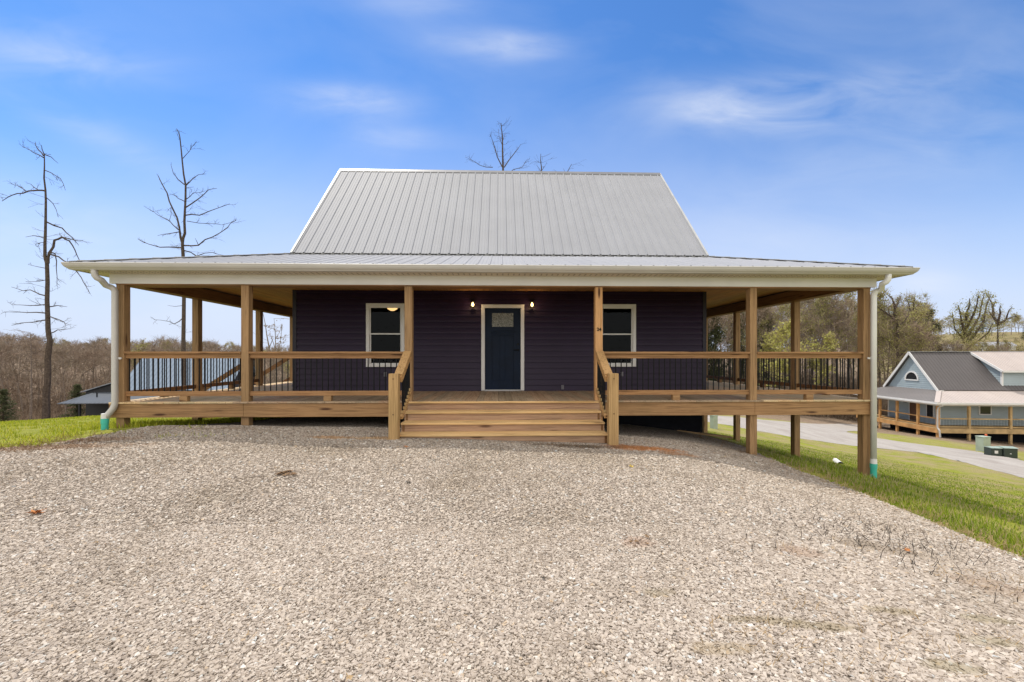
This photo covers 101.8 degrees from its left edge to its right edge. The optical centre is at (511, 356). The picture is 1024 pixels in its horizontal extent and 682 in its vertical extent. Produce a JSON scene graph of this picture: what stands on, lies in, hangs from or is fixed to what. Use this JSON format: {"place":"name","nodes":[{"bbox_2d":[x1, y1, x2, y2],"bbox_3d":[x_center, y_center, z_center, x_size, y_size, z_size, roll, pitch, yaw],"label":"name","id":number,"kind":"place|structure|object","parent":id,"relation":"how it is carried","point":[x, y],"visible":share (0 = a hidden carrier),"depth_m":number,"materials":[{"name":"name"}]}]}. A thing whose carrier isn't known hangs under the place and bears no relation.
{"place":"outdoors","nodes":[
{"label":"outdoors","id":0,"kind":"place"},
{"bbox_2d":[0,417,1023,681],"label":"gravel driveway","id":1,"kind":"structure","parent":0,"point":[636,431],"depth_m":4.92,"materials":[{"name":"grey gravel"}]},
{"bbox_2d":[494,440,640,449],"bbox_3d":[0.868,1.449,6.844,2.553,0.129,0.500,0,0,9],"label":"step debris","id":2,"kind":"object","parent":1,"relation":"on","point":[563,445],"visible":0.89,"depth_m":6.82,"materials":[{"name":"brown plant"}]},
{"bbox_2d":[677,430,732,438],"bbox_3d":[4.564,1.900,10.373,1.800,0.042,0.140,7,0,2],"label":"loose board","id":3,"kind":"object","parent":1,"relation":"on","point":[716,435],"visible":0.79,"depth_m":10.30,"materials":[{"name":"brown wood"}]},
{"bbox_2d":[666,537,1023,681],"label":"dry grass","id":4,"kind":"structure","parent":1,"relation":"on","point":[914,613],"depth_m":2.24,"materials":[{"name":"beige plant"}]},
{"bbox_2d":[730,499,1023,609],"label":"dry stems","id":5,"kind":"object","parent":1,"relation":"on","point":[912,563],"visible":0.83,"depth_m":3.47,"materials":[{"name":"beige plant"}]},
{"bbox_2d":[0,332,1023,552],"bbox_3d":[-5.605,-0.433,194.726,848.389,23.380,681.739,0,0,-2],"label":"ground","id":6,"kind":"structure","parent":0,"point":[929,462],"depth_m":20.09,"materials":[{"name":"green plant"}]},
{"bbox_2d":[0,389,20,421],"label":"pine tree","id":7,"kind":"object","parent":6,"relation":"on","point":[4,402],"visible":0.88,"depth_m":38.01,"materials":[{"name":"green plant"}]},
{"bbox_2d":[0,336,32,391],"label":"bare tree","id":8,"kind":"object","parent":6,"relation":"on","point":[11,366],"visible":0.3,"depth_m":74.71,"materials":[{"name":"brown plant"}]},
{"bbox_2d":[0,333,36,416],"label":"bare tree","id":9,"kind":"object","parent":6,"relation":"on","point":[8,348],"visible":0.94,"depth_m":61.05,"materials":[{"name":"brown plant"}]},
{"bbox_2d":[8,331,34,399],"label":"bare tree","id":10,"kind":"object","parent":6,"relation":"on","point":[15,338],"visible":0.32,"depth_m":88.70,"materials":[{"name":"brown plant"}]},
{"bbox_2d":[0,341,43,417],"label":"bare tree","id":11,"kind":"object","parent":6,"relation":"on","point":[14,369],"visible":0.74,"depth_m":71.61,"materials":[{"name":"brown plant"}]},
{"bbox_2d":[4,328,44,419],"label":"bare tree","id":12,"kind":"object","parent":6,"relation":"on","point":[31,396],"visible":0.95,"depth_m":39.95,"materials":[{"name":"brown plant"}]},
{"bbox_2d":[22,342,52,400],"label":"bare tree","id":13,"kind":"object","parent":6,"relation":"on","point":[37,361],"visible":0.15,"depth_m":85.70,"materials":[{"name":"brown plant"}]},
{"bbox_2d":[13,339,70,406],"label":"bare tree","id":14,"kind":"object","parent":6,"relation":"on","point":[33,345],"visible":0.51,"depth_m":79.32,"materials":[{"name":"brown plant"}]},
{"bbox_2d":[1,139,91,419],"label":"bare tree","id":15,"kind":"object","parent":6,"relation":"on","point":[46,401],"visible":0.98,"depth_m":29.95,"materials":[{"name":"brown plant"}]},
{"bbox_2d":[26,341,93,398],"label":"bare tree","id":16,"kind":"object","parent":6,"relation":"on","point":[64,356],"visible":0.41,"depth_m":71.10,"materials":[{"name":"brown plant"}]},
{"bbox_2d":[34,337,95,409],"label":"bare tree","id":17,"kind":"object","parent":6,"relation":"on","point":[65,367],"visible":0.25,"depth_m":77.99,"materials":[{"name":"brown plant"}]},
{"bbox_2d":[25,334,106,414],"bbox_3d":[-67.519,3.954,63.320,10.150,15.118,6.216,0,0,10],"label":"bare tree","id":18,"kind":"object","parent":6,"relation":"on","point":[62,364],"visible":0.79,"depth_m":63.63,"materials":[{"name":"brown plant"}]},
{"bbox_2d":[59,383,85,417],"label":"pine tree","id":19,"kind":"object","parent":6,"relation":"on","point":[77,388],"visible":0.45,"depth_m":49.73,"materials":[{"name":"green plant"}]},
{"bbox_2d":[61,342,91,398],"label":"bare tree","id":20,"kind":"object","parent":6,"relation":"on","point":[76,355],"visible":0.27,"depth_m":85.75,"materials":[{"name":"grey plant"}]},
{"bbox_2d":[0,428,156,452],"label":"edge straw","id":21,"kind":"object","parent":6,"relation":"on","point":[42,443],"visible":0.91,"depth_m":6.15,"materials":[{"name":"brown plant"}]},
{"bbox_2d":[59,340,104,392],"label":"bare tree","id":22,"kind":"object","parent":6,"relation":"on","point":[80,360],"visible":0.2,"depth_m":88.32,"materials":[{"name":"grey plant"}]},
{"bbox_2d":[55,346,109,398],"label":"bare tree","id":23,"kind":"object","parent":6,"relation":"on","point":[89,353],"visible":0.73,"depth_m":73.34,"materials":[{"name":"brown plant"}]},
{"bbox_2d":[70,336,110,384],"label":"bare tree","id":24,"kind":"object","parent":6,"relation":"on","point":[93,371],"visible":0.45,"depth_m":76.63,"materials":[{"name":"brown plant"}]},
{"bbox_2d":[72,341,110,383],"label":"bare tree","id":25,"kind":"object","parent":6,"relation":"on","point":[97,360],"visible":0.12,"depth_m":85.56,"materials":[{"name":"brown plant"}]},
{"bbox_2d":[88,343,131,379],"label":"bare tree","id":26,"kind":"object","parent":6,"relation":"on","point":[105,370],"visible":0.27,"depth_m":72.42,"materials":[{"name":"brown plant"}]},
{"bbox_2d":[84,340,137,383],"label":"bare tree","id":27,"kind":"object","parent":6,"relation":"on","point":[102,354],"visible":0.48,"depth_m":65.97,"materials":[{"name":"brown plant"}]},
{"bbox_2d":[32,422,221,445],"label":"green weeds","id":28,"kind":"object","parent":6,"relation":"on","point":[132,430],"visible":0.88,"depth_m":6.62,"materials":[{"name":"green plant"}]},
{"bbox_2d":[130,339,152,370],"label":"budding tree","id":29,"kind":"object","parent":6,"relation":"on","point":[142,348],"visible":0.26,"depth_m":70.89,"materials":[{"name":"brown plant"}]},
{"bbox_2d":[0,415,286,446],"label":"lawn grass","id":30,"kind":"structure","parent":6,"relation":"on","point":[141,422],"depth_m":8.55,"materials":[{"name":"green plant"}]},
{"bbox_2d":[0,371,289,420],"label":"valley brush","id":31,"kind":"object","parent":6,"relation":"on","point":[37,412],"visible":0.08,"depth_m":85.47,"materials":[{"name":"brown plant"}]},
{"bbox_2d":[131,344,173,367],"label":"bare tree","id":32,"kind":"object","parent":6,"relation":"on","point":[156,349],"visible":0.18,"depth_m":65.47,"materials":[{"name":"brown plant"}]},
{"bbox_2d":[50,358,255,417],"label":"black house","id":33,"kind":"structure","parent":6,"relation":"on","point":[96,400],"depth_m":46.78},
{"bbox_2d":[156,336,187,351],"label":"bare tree","id":34,"kind":"object","parent":6,"relation":"on","point":[175,345],"visible":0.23,"depth_m":71.20,"materials":[{"name":"brown plant"}]},
{"bbox_2d":[158,337,188,351],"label":"budding tree","id":35,"kind":"object","parent":6,"relation":"on","point":[169,342],"visible":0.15,"depth_m":77.55,"materials":[{"name":"brown plant"}]},
{"bbox_2d":[138,130,240,390],"bbox_3d":[-25.706,-6.355,32.895,9.130,24.366,2.799,0,0,3],"label":"bare tree","id":36,"kind":"object","parent":6,"relation":"on","point":[183,329],"visible":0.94,"depth_m":32.95,"materials":[{"name":"brown plant"}]},
{"bbox_2d":[254,316,289,382],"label":"bare tree","id":37,"kind":"object","parent":6,"relation":"on","point":[281,325],"visible":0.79,"depth_m":29.99,"materials":[{"name":"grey plant"}]},
{"bbox_2d":[263,314,285,382],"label":"bare tree","id":38,"kind":"object","parent":6,"relation":"on","point":[272,375],"visible":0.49,"depth_m":31.96,"materials":[{"name":"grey plant"}]},
{"bbox_2d":[263,344,289,383],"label":"bare tree","id":39,"kind":"object","parent":6,"relation":"on","point":[273,359],"visible":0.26,"depth_m":67.77,"materials":[{"name":"brown plant"}]},
{"bbox_2d":[61,169,919,477],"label":"porch house","id":40,"kind":"structure","parent":6,"relation":"on","point":[537,305],"depth_m":10.00,"materials":[{"name":"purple metal"}]},
{"bbox_2d":[366,303,404,366],"bbox_3d":[-3.061,-0.517,10.070,0.920,1.535,0.107,0,0,-2],"label":"window","id":41,"kind":"structure","parent":40,"relation":"in","point":[368,305],"depth_m":10.04,"materials":[{"name":"white plastic"}]},
{"bbox_2d":[485,308,520,388],"bbox_3d":[-0.225,-0.186,10.135,0.869,1.981,0.102,0,0,-2],"label":"door","id":42,"kind":"structure","parent":40,"relation":"in","point":[502,325],"depth_m":10.15,"materials":[{"name":"blue paint"}]},
{"bbox_2d":[603,304,635,366],"bbox_3d":[2.586,-0.517,10.235,0.920,1.535,0.107,0,0,-2],"label":"window","id":43,"kind":"structure","parent":40,"relation":"in","point":[605,306],"depth_m":10.21,"materials":[{"name":"white plastic"}]},
{"bbox_2d":[466,119,529,170],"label":"bare tree","id":44,"kind":"object","parent":6,"relation":"on","point":[503,164],"visible":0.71,"depth_m":43.93,"materials":[{"name":"brown plant"}]},
{"bbox_2d":[709,415,717,428],"bbox_3d":[11.694,3.874,24.093,0.360,0.980,0.320,0,0,-22],"label":"utility pedestal","id":45,"kind":"object","parent":6,"relation":"on","point":[713,421],"visible":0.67,"depth_m":23.98,"materials":[{"name":"green paint"}]},
{"bbox_2d":[708,321,723,379],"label":"pine tree","id":46,"kind":"object","parent":6,"relation":"on","point":[709,340],"visible":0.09,"depth_m":56.31,"materials":[{"name":"green plant"}]},
{"bbox_2d":[708,316,727,381],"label":"pine tree","id":47,"kind":"object","parent":6,"relation":"on","point":[717,336],"visible":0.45,"depth_m":56.60,"materials":[{"name":"green plant"}]},
{"bbox_2d":[708,315,732,364],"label":"bare tree","id":48,"kind":"object","parent":6,"relation":"on","point":[711,326],"visible":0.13,"depth_m":56.28,"materials":[{"name":"brown plant"}]},
{"bbox_2d":[710,314,741,364],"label":"bare tree","id":49,"kind":"object","parent":6,"relation":"on","point":[725,334],"visible":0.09,"depth_m":58.01,"materials":[{"name":"brown plant"}]},
{"bbox_2d":[712,317,744,381],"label":"bare tree","id":50,"kind":"object","parent":6,"relation":"on","point":[725,340],"visible":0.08,"depth_m":66.11,"materials":[{"name":"brown plant"}]},
{"bbox_2d":[718,314,745,362],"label":"budding tree","id":51,"kind":"object","parent":6,"relation":"on","point":[725,330],"visible":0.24,"depth_m":70.31,"materials":[{"name":"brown plant"}]},
{"bbox_2d":[727,312,745,382],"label":"pine tree","id":52,"kind":"object","parent":6,"relation":"on","point":[742,336],"visible":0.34,"depth_m":65.84,"materials":[{"name":"green plant"}]},
{"bbox_2d":[680,429,817,465],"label":"dead weeds","id":53,"kind":"object","parent":6,"relation":"on","point":[744,446],"visible":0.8,"depth_m":8.77,"materials":[{"name":"brown plant"}]},
{"bbox_2d":[725,306,783,384],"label":"bare tree","id":54,"kind":"object","parent":6,"relation":"on","point":[759,314],"visible":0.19,"depth_m":56.91,"materials":[{"name":"brown plant"}]},
{"bbox_2d":[740,314,772,368],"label":"budding tree","id":55,"kind":"object","parent":6,"relation":"on","point":[760,331],"visible":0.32,"depth_m":56.91,"materials":[{"name":"grey plant"}]},
{"bbox_2d":[743,308,787,388],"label":"pine tree","id":56,"kind":"object","parent":6,"relation":"on","point":[768,327],"visible":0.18,"depth_m":57.02,"materials":[{"name":"green plant"}]},
{"bbox_2d":[757,331,790,386],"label":"leafing tree","id":57,"kind":"object","parent":6,"relation":"on","point":[767,348],"visible":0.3,"depth_m":53.07,"materials":[{"name":"green plant"}]},
{"bbox_2d":[757,305,803,387],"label":"bare tree","id":58,"kind":"object","parent":6,"relation":"on","point":[770,319],"visible":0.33,"depth_m":56.24,"materials":[{"name":"brown plant"}]},
{"bbox_2d":[762,315,811,389],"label":"leafing tree","id":59,"kind":"object","parent":6,"relation":"on","point":[782,332],"visible":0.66,"depth_m":49.61,"materials":[{"name":"green plant"}]},
{"bbox_2d":[769,303,825,389],"bbox_3d":[37.536,-0.627,55.696,6.499,15.666,8.364,0,0,-31],"label":"budding tree","id":60,"kind":"object","parent":6,"relation":"on","point":[782,317],"visible":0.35,"depth_m":56.12,"materials":[{"name":"green plant"}]},
{"bbox_2d":[710,368,887,420],"bbox_3d":[47.331,4.656,62.228,61.886,8.116,28.242,0,0,-2],"label":"brush","id":61,"kind":"object","parent":6,"relation":"on","point":[884,407],"visible":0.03,"depth_m":60.30,"materials":[{"name":"brown plant"}]},
{"bbox_2d":[785,320,817,359],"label":"bare tree","id":62,"kind":"object","parent":6,"relation":"on","point":[804,334],"visible":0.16,"depth_m":61.48,"materials":[{"name":"brown plant"}]},
{"bbox_2d":[800,305,816,382],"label":"bare tree","id":63,"kind":"object","parent":6,"relation":"on","point":[801,340],"visible":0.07,"depth_m":64.24,"materials":[{"name":"brown plant"}]},
{"bbox_2d":[790,299,850,363],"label":"bare tree","id":64,"kind":"object","parent":6,"relation":"on","point":[807,303],"visible":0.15,"depth_m":64.34,"materials":[{"name":"brown plant"}]},
{"bbox_2d":[785,293,856,394],"bbox_3d":[44.363,-1.867,58.413,8.948,19.239,8.024,0,0,-10],"label":"bare tree","id":65,"kind":"object","parent":6,"relation":"on","point":[838,296],"visible":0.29,"depth_m":57.66,"materials":[{"name":"brown plant"}]},
{"bbox_2d":[803,326,843,389],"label":"leafing tree","id":66,"kind":"object","parent":6,"relation":"on","point":[829,340],"visible":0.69,"depth_m":51.66,"materials":[{"name":"green plant"}]},
{"bbox_2d":[802,321,846,378],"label":"bare tree","id":67,"kind":"object","parent":6,"relation":"on","point":[822,341],"visible":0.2,"depth_m":57.84,"materials":[{"name":"brown plant"}]},
{"bbox_2d":[800,295,854,385],"bbox_3d":[41.490,-1.022,55.597,9.364,17.539,7.276,0,0,-40],"label":"budding tree","id":68,"kind":"object","parent":6,"relation":"on","point":[821,310],"visible":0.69,"depth_m":56.16,"materials":[{"name":"green plant"}]},
{"bbox_2d":[800,297,855,358],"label":"bare tree","id":69,"kind":"object","parent":6,"relation":"on","point":[820,331],"visible":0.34,"depth_m":57.52,"materials":[{"name":"brown plant"}]},
{"bbox_2d":[800,299,856,385],"bbox_3d":[47.030,-1.377,62.302,8.280,17.692,9.594,0,0,-34],"label":"budding tree","id":70,"kind":"object","parent":6,"relation":"on","point":[815,310],"visible":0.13,"depth_m":61.92,"materials":[{"name":"green plant"}]},
{"bbox_2d":[815,295,856,394],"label":"bare tree","id":71,"kind":"object","parent":6,"relation":"on","point":[852,311],"visible":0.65,"depth_m":56.81,"materials":[{"name":"brown plant"}]},
{"bbox_2d":[837,291,856,378],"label":"budding tree","id":72,"kind":"object","parent":6,"relation":"on","point":[849,295],"visible":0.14,"depth_m":82.88,"materials":[{"name":"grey plant"}]},
{"bbox_2d":[838,314,880,373],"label":"budding tree","id":73,"kind":"object","parent":6,"relation":"on","point":[852,345],"visible":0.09,"depth_m":66.88,"materials":[{"name":"green plant"}]},
{"bbox_2d":[853,311,908,374],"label":"budding tree","id":74,"kind":"object","parent":6,"relation":"on","point":[887,345],"visible":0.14,"depth_m":60.63,"materials":[{"name":"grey plant"}]},
{"bbox_2d":[846,283,919,403],"bbox_3d":[49.778,-1.192,56.616,10.130,18.973,7.870,0,0,-27],"label":"budding tree","id":75,"kind":"object","parent":6,"relation":"on","point":[881,305],"visible":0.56,"depth_m":56.54,"materials":[{"name":"grey plant"}]},
{"bbox_2d":[877,320,901,381],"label":"budding tree","id":76,"kind":"object","parent":6,"relation":"on","point":[887,355],"visible":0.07,"depth_m":67.11,"materials":[{"name":"grey plant"}]},
{"bbox_2d":[877,295,913,376],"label":"bare tree","id":77,"kind":"object","parent":6,"relation":"on","point":[892,318],"visible":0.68,"depth_m":56.00,"materials":[{"name":"brown plant"}]},
{"bbox_2d":[877,303,934,403],"bbox_3d":[51.723,0.477,55.784,8.436,15.558,7.281,0,0,-42],"label":"budding tree","id":78,"kind":"object","parent":6,"relation":"on","point":[884,335],"visible":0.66,"depth_m":55.89,"materials":[{"name":"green plant"}]},
{"bbox_2d":[878,319,937,368],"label":"budding tree","id":79,"kind":"object","parent":6,"relation":"on","point":[916,336],"visible":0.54,"depth_m":56.59,"materials":[{"name":"green plant"}]},
{"bbox_2d":[883,292,943,339],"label":"budding tree","id":80,"kind":"object","parent":6,"relation":"on","point":[897,300],"visible":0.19,"depth_m":85.25,"materials":[{"name":"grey plant"}]},
{"bbox_2d":[900,296,931,337],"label":"bare tree","id":81,"kind":"object","parent":6,"relation":"on","point":[920,303],"visible":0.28,"depth_m":66.07,"materials":[{"name":"brown plant"}]},
{"bbox_2d":[894,318,946,350],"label":"bare tree","id":82,"kind":"object","parent":6,"relation":"on","point":[919,328],"visible":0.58,"depth_m":56.44,"materials":[{"name":"brown plant"}]},
{"bbox_2d":[901,290,945,334],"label":"budding tree","id":83,"kind":"object","parent":6,"relation":"on","point":[911,297],"visible":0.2,"depth_m":81.09,"materials":[{"name":"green plant"}]},
{"bbox_2d":[895,303,953,361],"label":"budding tree","id":84,"kind":"object","parent":6,"relation":"on","point":[916,315],"visible":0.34,"depth_m":59.23,"materials":[{"name":"green plant"}]},
{"bbox_2d":[909,300,955,350],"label":"budding tree","id":85,"kind":"object","parent":6,"relation":"on","point":[932,330],"visible":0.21,"depth_m":72.34,"materials":[{"name":"green plant"}]},
{"bbox_2d":[922,308,946,350],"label":"tree","id":86,"kind":"object","parent":6,"relation":"on","point":[931,321],"visible":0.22,"depth_m":73.75,"materials":[{"name":"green plant"}]},
{"bbox_2d":[855,351,1023,444],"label":"blue house","id":87,"kind":"structure","parent":6,"relation":"on","point":[969,395],"depth_m":40.08,"materials":[{"name":"wood"}]},
{"bbox_2d":[904,371,918,380],"bbox_3d":[41.202,1.981,42.869,0.090,0.980,1.600,0,0,4],"label":"window","id":88,"kind":"structure","parent":87,"relation":"in","point":[910,375],"depth_m":42.83,"materials":[{"name":"white plastic"}]},
{"bbox_2d":[910,402,915,420],"bbox_3d":[41.139,5.561,42.604,0.019,1.980,0.900,0,0,4],"label":"door","id":89,"kind":"structure","parent":87,"relation":"in","point":[912,405],"depth_m":42.65,"materials":[{"name":"brown wood"}]},
{"bbox_2d":[926,404,934,416],"bbox_3d":[41.050,5.296,40.803,0.100,1.450,0.800,0,0,4],"label":"window","id":90,"kind":"structure","parent":87,"relation":"in","point":[930,410],"depth_m":40.73,"materials":[{"name":"black glass"}]},
{"bbox_2d":[978,406,991,414],"bbox_3d":[45.081,5.046,39.622,1.100,1.050,0.100,0,0,4],"label":"window","id":91,"kind":"structure","parent":87,"relation":"in","point":[983,410],"depth_m":39.57,"materials":[{"name":"white plastic"}]},
{"bbox_2d":[941,339,973,350],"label":"bare tree","id":92,"kind":"object","parent":6,"relation":"on","point":[950,346],"visible":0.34,"depth_m":58.44,"materials":[{"name":"brown plant"}]},
{"bbox_2d":[955,337,980,350],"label":"budding tree","id":93,"kind":"object","parent":6,"relation":"on","point":[971,343],"visible":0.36,"depth_m":64.21,"materials":[{"name":"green plant"}]},
{"bbox_2d":[943,289,1003,350],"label":"budding tree","id":94,"kind":"object","parent":6,"relation":"on","point":[967,329],"visible":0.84,"depth_m":69.59,"materials":[{"name":"green plant"}]},
{"bbox_2d":[976,435,990,451],"bbox_3d":[29.368,5.543,25.922,0.579,1.150,0.460,0,0,-10],"label":"utility pedestal","id":95,"kind":"object","parent":6,"relation":"on","point":[982,441],"visible":0.68,"depth_m":25.79,"materials":[{"name":"green paint"}]},
{"bbox_2d":[975,339,997,350],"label":"budding tree","id":96,"kind":"object","parent":6,"relation":"on","point":[985,347],"visible":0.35,"depth_m":64.59,"materials":[{"name":"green plant"}]},
{"bbox_2d":[976,342,1016,350],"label":"white house","id":97,"kind":"structure","parent":6,"relation":"on","point":[992,343],"depth_m":106.52,"materials":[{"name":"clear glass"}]},
{"bbox_2d":[984,446,1018,458],"bbox_3d":[26.599,5.293,22.640,1.232,0.830,0.663,0,0,12],"label":"transformer box","id":98,"kind":"object","parent":6,"relation":"on","point":[1008,451],"visible":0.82,"depth_m":22.48,"materials":[{"name":"green paint"}]},
{"bbox_2d":[985,296,1020,350],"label":"bare tree","id":99,"kind":"object","parent":6,"relation":"on","point":[997,320],"visible":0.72,"depth_m":77.97,"materials":[{"name":"brown plant"}]},
{"bbox_2d":[996,337,1022,350],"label":"budding tree","id":100,"kind":"object","parent":6,"relation":"on","point":[1006,342],"visible":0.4,"depth_m":72.81,"materials":[{"name":"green plant"}]},
{"bbox_2d":[1004,312,1022,334],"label":"budding tree","id":101,"kind":"object","parent":6,"relation":"on","point":[1017,318],"visible":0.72,"depth_m":148.54,"materials":[{"name":"green plant"}]},
{"bbox_2d":[0,0,1023,349],"label":"sky","id":102,"kind":"structure","parent":0,"point":[883,132],"materials":[{"name":"blue"}]},
{"bbox_2d":[800,423,856,431],"bbox_3d":[31.198,6.673,39.954,24.242,2.356,4.682,0,0,-43],"label":"driveway branch","id":103,"kind":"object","parent":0,"point":[845,427],"visible":0.73,"depth_m":38.05,"materials":[{"name":"grey concrete"}]},
{"bbox_2d":[708,415,1023,477],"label":"road","id":104,"kind":"structure","parent":0,"point":[1012,466],"depth_m":25.20,"materials":[{"name":"asphalt"}]},
{"bbox_2d":[708,431,1023,521],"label":"meadow grass","id":105,"kind":"structure","parent":0,"point":[898,474],"depth_m":12.98,"materials":[{"name":"green plant"}]},
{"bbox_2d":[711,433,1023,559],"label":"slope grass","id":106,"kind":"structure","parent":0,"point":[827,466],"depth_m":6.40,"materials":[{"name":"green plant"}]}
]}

